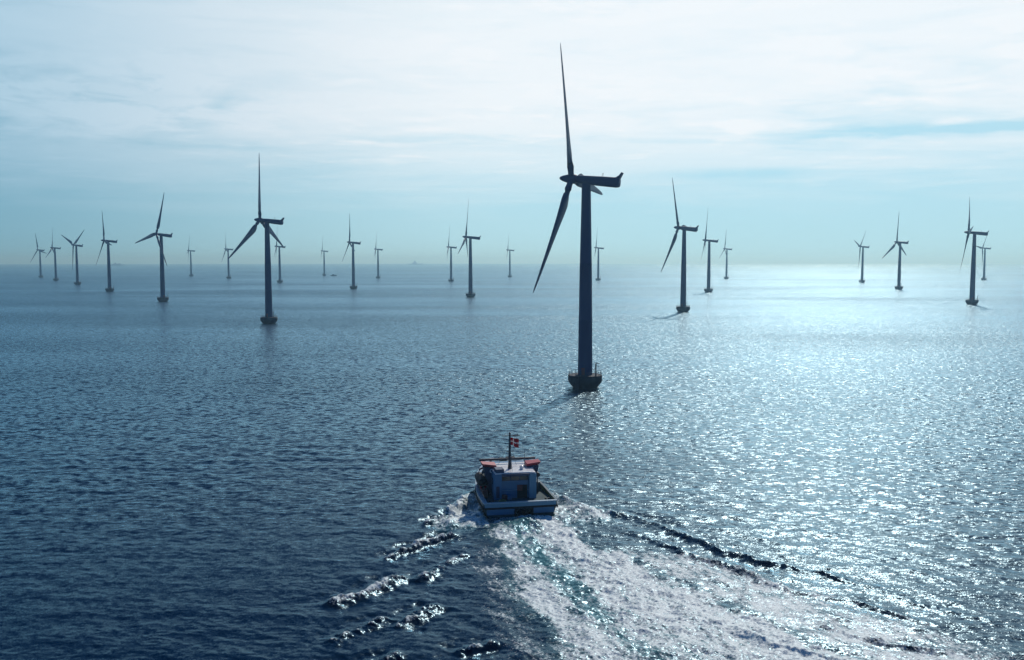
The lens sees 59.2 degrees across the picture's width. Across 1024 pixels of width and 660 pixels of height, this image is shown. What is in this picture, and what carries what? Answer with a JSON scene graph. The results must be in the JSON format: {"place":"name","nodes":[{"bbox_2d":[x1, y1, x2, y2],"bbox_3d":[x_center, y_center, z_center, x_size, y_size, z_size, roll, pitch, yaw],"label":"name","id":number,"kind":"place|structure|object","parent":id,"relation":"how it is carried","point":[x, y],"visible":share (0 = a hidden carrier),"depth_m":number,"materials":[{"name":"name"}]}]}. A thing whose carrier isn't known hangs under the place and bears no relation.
{"place":"outdoors","nodes":[
{"label":"outdoors","id":0,"kind":"place"},
{"bbox_2d":[0,264,1023,659],"bbox_3d":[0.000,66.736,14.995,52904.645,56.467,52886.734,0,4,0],"label":"sea","id":1,"kind":"structure","parent":0,"point":[772,462],"depth_m":183.25,"materials":[{"name":"blue liquid"}]},
{"bbox_2d":[31,234,44,276],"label":"wind turbine","id":2,"kind":"object","parent":1,"relation":"in","point":[40,251],"visible":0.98,"depth_m":2191.32,"materials":[{"name":"metal"}]},
{"bbox_2d":[46,233,60,280],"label":"wind turbine","id":3,"kind":"object","parent":1,"relation":"in","point":[55,265],"visible":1,"depth_m":1835.62,"materials":[{"name":"metal"}]},
{"bbox_2d":[62,230,83,284],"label":"wind turbine","id":4,"kind":"object","parent":1,"relation":"in","point":[77,282],"visible":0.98,"depth_m":1517.74,"materials":[{"name":"metal"}]},
{"bbox_2d":[96,214,116,291],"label":"wind turbine","id":5,"kind":"object","parent":1,"relation":"in","point":[109,288],"visible":0.98,"depth_m":1183.56,"materials":[{"name":"metal"}]},
{"bbox_2d":[136,194,172,301],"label":"wind turbine","id":6,"kind":"object","parent":1,"relation":"in","point":[162,298],"visible":0.96,"depth_m":895.23,"materials":[{"name":"metal"}]},
{"bbox_2d":[187,236,194,275],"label":"wind turbine","id":7,"kind":"object","parent":1,"relation":"in","point":[188,250],"visible":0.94,"depth_m":2348.95,"materials":[{"name":"metal"}]},
{"bbox_2d":[222,243,233,278],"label":"wind turbine","id":8,"kind":"object","parent":1,"relation":"in","point":[229,275],"visible":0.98,"depth_m":2037.23,"materials":[{"name":"metal"}]},
{"bbox_2d":[228,156,283,323],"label":"wind turbine","id":9,"kind":"object","parent":1,"relation":"in","point":[269,318],"visible":0.99,"depth_m":582.11,"materials":[{"name":"metal"}]},
{"bbox_2d":[274,226,284,282],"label":"wind turbine","id":10,"kind":"object","parent":1,"relation":"in","point":[279,265],"visible":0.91,"depth_m":1660.16,"materials":[{"name":"metal"}]},
{"bbox_2d":[321,242,327,275],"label":"wind turbine","id":11,"kind":"object","parent":1,"relation":"in","point":[323,274],"visible":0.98,"depth_m":2435.84,"materials":[{"name":"metal"}]},
{"bbox_2d":[342,213,360,288],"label":"wind turbine","id":12,"kind":"object","parent":1,"relation":"in","point":[353,286],"visible":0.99,"depth_m":1293.58,"materials":[{"name":"metal"}]},
{"bbox_2d":[374,235,382,277],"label":"wind turbine","id":13,"kind":"object","parent":1,"relation":"in","point":[377,276],"visible":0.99,"depth_m":2068.82,"materials":[{"name":"metal"}]},
{"bbox_2d":[447,229,456,281],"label":"wind turbine","id":14,"kind":"object","parent":1,"relation":"in","point":[450,279],"visible":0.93,"depth_m":1741.76,"materials":[{"name":"metal"}]},
{"bbox_2d":[458,200,480,296],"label":"wind turbine","id":15,"kind":"object","parent":1,"relation":"in","point":[470,293],"visible":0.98,"depth_m":1001.42,"materials":[{"name":"metal"}]},
{"bbox_2d":[506,239,514,276],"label":"wind turbine","id":16,"kind":"object","parent":1,"relation":"in","point":[510,275],"visible":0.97,"depth_m":2223.98,"materials":[{"name":"metal"}]},
{"bbox_2d":[475,432,557,518],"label":"work boat","id":17,"kind":"object","parent":1,"relation":"on","point":[507,486],"visible":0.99,"depth_m":148.74,"materials":[{"name":"white paint"}]},
{"bbox_2d":[511,437,518,447],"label":"flag","id":18,"kind":"object","parent":17,"relation":"attached to","point":[514,442],"visible":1,"depth_m":150.85,"materials":[{"name":"fabric"}]},
{"bbox_2d":[533,43,623,388],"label":"wind turbine","id":19,"kind":"object","parent":1,"relation":"in","point":[584,377],"visible":0.98,"depth_m":286.65,"materials":[{"name":"metal"}]},
{"bbox_2d":[594,227,603,280],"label":"wind turbine","id":20,"kind":"object","parent":1,"relation":"in","point":[598,279],"visible":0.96,"depth_m":1841.54,"materials":[{"name":"metal"}]},
{"bbox_2d":[661,178,698,311],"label":"wind turbine","id":21,"kind":"object","parent":1,"relation":"in","point":[683,307],"visible":0.98,"depth_m":715.30,"materials":[{"name":"metal"}]},
{"bbox_2d":[702,213,718,291],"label":"wind turbine","id":22,"kind":"object","parent":1,"relation":"in","point":[708,289],"visible":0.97,"depth_m":1161.25,"materials":[{"name":"metal"}]},
{"bbox_2d":[721,238,731,278],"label":"wind turbine","id":23,"kind":"object","parent":1,"relation":"in","point":[726,271],"visible":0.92,"depth_m":1994.49,"materials":[{"name":"metal"}]},
{"bbox_2d":[854,232,868,282],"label":"wind turbine","id":24,"kind":"object","parent":1,"relation":"in","point":[862,269],"visible":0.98,"depth_m":1675.97,"materials":[{"name":"metal"}]},
{"bbox_2d":[883,217,908,289],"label":"wind turbine","id":25,"kind":"object","parent":1,"relation":"in","point":[898,287],"visible":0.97,"depth_m":1268.77,"materials":[{"name":"metal"}]},
{"bbox_2d":[960,198,988,304],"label":"wind turbine","id":26,"kind":"object","parent":1,"relation":"in","point":[971,300],"visible":0.92,"depth_m":837.66,"materials":[{"name":"metal"}]},
{"bbox_2d":[976,236,990,279],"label":"wind turbine","id":27,"kind":"object","parent":1,"relation":"in","point":[984,261],"visible":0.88,"depth_m":1872.28,"materials":[{"name":"metal"}]},
{"bbox_2d":[0,0,1023,263],"label":"sky","id":28,"kind":"structure","parent":0,"point":[801,129],"materials":[{"name":"blue"}]}
]}

